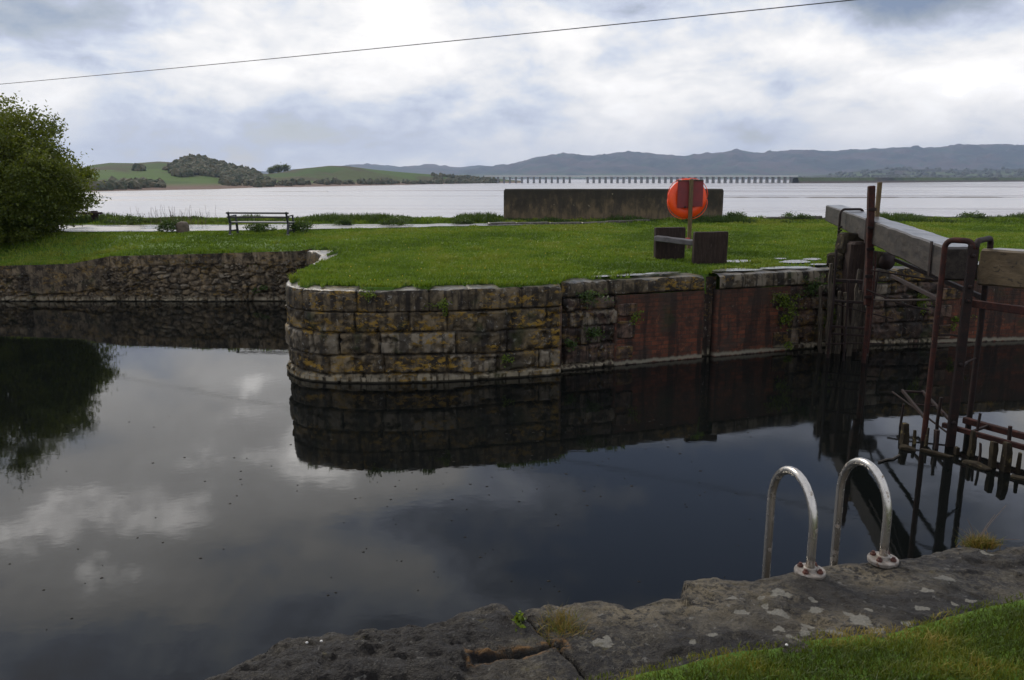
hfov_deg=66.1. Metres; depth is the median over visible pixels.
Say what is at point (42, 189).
hawthorn tree
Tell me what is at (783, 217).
stone kerb
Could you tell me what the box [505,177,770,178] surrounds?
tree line
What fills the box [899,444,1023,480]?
sunken timber
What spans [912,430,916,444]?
timber stump
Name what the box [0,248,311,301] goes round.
canal wall
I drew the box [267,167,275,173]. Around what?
tree
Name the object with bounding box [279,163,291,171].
tree
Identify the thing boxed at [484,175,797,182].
railway viaduct
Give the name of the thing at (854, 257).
lock gate
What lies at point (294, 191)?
mud bank
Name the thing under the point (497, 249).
dandelion flowers
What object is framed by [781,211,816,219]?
shrub
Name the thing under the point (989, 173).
woodland
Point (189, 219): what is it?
dead stems
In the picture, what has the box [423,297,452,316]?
wall fern
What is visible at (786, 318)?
wall fern
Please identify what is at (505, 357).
wall fern
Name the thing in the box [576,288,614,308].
wall fern
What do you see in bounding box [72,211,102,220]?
plank bench
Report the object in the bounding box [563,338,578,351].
wall fern
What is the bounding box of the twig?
[878,454,899,462]
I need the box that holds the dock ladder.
[762,457,898,579]
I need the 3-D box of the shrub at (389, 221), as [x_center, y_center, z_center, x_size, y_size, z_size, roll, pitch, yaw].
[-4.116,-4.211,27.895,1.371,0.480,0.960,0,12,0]
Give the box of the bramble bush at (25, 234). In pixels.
[0,211,39,248]
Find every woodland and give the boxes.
[166,153,262,176]
[793,166,1023,177]
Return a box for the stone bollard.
[176,221,189,232]
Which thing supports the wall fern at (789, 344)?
attached to the lock wall at (342, 334)
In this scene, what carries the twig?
on the canal water at (112, 413)
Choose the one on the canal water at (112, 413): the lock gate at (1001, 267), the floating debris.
the floating debris
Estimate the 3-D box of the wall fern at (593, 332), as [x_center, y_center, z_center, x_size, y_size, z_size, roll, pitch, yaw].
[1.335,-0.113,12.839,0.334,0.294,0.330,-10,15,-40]
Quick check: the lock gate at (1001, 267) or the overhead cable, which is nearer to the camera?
the lock gate at (1001, 267)
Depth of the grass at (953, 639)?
2.66 m
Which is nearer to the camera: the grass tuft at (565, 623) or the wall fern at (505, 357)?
the grass tuft at (565, 623)
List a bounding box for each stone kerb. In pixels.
[487,217,701,225]
[763,216,993,218]
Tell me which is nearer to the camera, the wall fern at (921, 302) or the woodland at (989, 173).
the wall fern at (921, 302)
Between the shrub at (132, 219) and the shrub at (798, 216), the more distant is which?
the shrub at (798, 216)
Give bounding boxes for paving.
[595,258,978,276]
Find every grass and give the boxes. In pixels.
[66,210,1023,223]
[547,592,1023,679]
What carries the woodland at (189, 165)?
on the hill at (153, 171)
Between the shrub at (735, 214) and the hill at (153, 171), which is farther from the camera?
the hill at (153, 171)
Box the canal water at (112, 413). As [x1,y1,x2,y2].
[0,301,1023,679]
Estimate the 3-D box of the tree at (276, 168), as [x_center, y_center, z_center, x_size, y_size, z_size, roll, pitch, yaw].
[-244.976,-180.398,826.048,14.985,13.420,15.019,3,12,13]
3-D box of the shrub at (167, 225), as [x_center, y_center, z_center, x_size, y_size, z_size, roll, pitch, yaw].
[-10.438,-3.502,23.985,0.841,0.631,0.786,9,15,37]
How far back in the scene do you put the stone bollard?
23.89 m
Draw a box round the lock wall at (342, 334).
[285,250,1023,383]
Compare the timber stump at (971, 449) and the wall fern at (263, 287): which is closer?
the timber stump at (971, 449)
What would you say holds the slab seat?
on the bank at (428, 288)
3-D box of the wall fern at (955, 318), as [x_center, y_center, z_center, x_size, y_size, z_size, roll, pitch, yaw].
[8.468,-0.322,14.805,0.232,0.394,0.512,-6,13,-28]
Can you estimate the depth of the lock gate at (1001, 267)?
8.96 m
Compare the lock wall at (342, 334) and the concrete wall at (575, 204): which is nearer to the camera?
the lock wall at (342, 334)
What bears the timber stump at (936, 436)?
in the canal water at (112, 413)
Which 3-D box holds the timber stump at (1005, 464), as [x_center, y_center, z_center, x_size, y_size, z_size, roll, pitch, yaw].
[5.317,1.454,8.520,0.114,0.738,0.106,0,12,0]
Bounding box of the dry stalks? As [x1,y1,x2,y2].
[959,508,1019,546]
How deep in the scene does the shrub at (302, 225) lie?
23.61 m
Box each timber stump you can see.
[899,422,908,444]
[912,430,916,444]
[924,427,929,445]
[932,429,939,448]
[953,446,959,454]
[967,430,975,456]
[978,442,981,461]
[988,441,998,467]
[999,441,1012,471]
[1015,452,1021,473]
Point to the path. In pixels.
(90, 228)
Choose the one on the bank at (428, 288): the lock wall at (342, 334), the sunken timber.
the lock wall at (342, 334)
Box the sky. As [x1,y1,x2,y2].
[0,0,1023,170]
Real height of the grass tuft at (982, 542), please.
0.060 m
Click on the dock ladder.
(882, 557)
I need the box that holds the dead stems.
[130,205,218,224]
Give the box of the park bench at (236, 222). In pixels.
[226,211,295,234]
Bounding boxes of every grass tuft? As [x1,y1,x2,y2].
[533,603,590,649]
[951,526,1006,550]
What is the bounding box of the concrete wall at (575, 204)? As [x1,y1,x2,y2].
[504,189,723,219]
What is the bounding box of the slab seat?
[654,227,727,264]
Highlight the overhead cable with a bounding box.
[4,0,852,83]
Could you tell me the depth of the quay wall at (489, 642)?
2.92 m
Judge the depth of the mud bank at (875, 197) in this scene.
250.22 m
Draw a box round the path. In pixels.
[59,223,534,231]
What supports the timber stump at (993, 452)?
in the canal water at (112, 413)
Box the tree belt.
[85,163,499,190]
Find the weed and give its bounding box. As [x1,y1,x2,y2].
[511,610,526,630]
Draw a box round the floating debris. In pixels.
[9,401,750,629]
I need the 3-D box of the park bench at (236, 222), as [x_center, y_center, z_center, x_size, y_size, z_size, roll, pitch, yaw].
[-7.453,-3.474,23.438,1.900,0.717,0.672,1,12,5]
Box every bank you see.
[0,220,1013,294]
[261,191,327,191]
[724,197,1023,197]
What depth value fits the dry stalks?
3.61 m
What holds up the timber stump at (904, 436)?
in the canal water at (112, 413)
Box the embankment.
[793,178,1023,182]
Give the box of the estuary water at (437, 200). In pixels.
[76,179,1023,217]
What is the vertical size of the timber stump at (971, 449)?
0.713 m
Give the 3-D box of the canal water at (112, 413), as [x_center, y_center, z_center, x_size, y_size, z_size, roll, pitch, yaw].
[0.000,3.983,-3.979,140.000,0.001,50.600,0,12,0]
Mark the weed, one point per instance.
(519, 618)
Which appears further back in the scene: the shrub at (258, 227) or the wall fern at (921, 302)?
the shrub at (258, 227)
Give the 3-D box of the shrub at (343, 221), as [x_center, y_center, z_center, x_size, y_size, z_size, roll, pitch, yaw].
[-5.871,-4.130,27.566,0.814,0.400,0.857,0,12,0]
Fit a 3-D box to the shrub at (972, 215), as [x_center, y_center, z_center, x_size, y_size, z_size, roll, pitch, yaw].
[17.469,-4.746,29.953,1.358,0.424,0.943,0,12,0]
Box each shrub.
[101,212,147,225]
[153,215,179,232]
[242,219,276,231]
[282,216,316,232]
[331,216,354,224]
[379,214,413,224]
[449,214,474,223]
[724,211,746,217]
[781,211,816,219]
[956,210,987,217]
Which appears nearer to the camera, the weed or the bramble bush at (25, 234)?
the weed
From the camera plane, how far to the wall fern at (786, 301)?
14.05 m
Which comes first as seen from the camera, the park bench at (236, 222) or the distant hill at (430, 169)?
the park bench at (236, 222)
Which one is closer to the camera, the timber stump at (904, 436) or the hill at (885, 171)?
the timber stump at (904, 436)
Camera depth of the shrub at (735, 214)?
29.39 m
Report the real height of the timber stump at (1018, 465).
0.635 m
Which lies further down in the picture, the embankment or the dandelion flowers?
the dandelion flowers
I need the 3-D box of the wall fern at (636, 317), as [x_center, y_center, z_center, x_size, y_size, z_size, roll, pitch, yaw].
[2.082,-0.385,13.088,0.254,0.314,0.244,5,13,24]
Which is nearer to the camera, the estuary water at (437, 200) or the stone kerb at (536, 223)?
the stone kerb at (536, 223)
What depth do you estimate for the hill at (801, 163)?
4962.93 m
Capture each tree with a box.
[0,93,111,245]
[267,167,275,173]
[269,162,283,172]
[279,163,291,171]
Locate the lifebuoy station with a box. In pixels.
[667,178,707,249]
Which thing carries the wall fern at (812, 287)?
attached to the lock wall at (342, 334)
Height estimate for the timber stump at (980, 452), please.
0.654 m
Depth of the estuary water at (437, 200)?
240.59 m
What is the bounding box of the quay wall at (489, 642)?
[205,546,1023,679]
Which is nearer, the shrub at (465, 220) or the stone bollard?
the stone bollard
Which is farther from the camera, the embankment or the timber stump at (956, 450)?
the embankment
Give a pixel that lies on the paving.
(777, 267)
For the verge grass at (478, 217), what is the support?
on the bank at (428, 288)
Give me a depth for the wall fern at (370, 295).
11.73 m
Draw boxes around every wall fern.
[252,284,269,293]
[359,287,375,301]
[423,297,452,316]
[499,354,513,367]
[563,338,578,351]
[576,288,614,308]
[583,324,605,342]
[629,308,643,324]
[770,291,806,317]
[779,311,798,330]
[784,341,793,349]
[795,270,828,297]
[822,308,836,329]
[916,293,933,314]
[950,315,976,330]
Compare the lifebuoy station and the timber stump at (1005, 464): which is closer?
the timber stump at (1005, 464)
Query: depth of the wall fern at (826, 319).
14.46 m
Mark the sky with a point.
(855, 74)
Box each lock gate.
[817,182,980,446]
[942,236,1023,449]
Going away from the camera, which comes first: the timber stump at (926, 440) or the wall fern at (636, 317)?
the timber stump at (926, 440)
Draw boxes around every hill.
[85,161,520,191]
[261,163,484,174]
[458,144,1023,178]
[781,168,1023,179]
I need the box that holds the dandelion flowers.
[349,238,816,280]

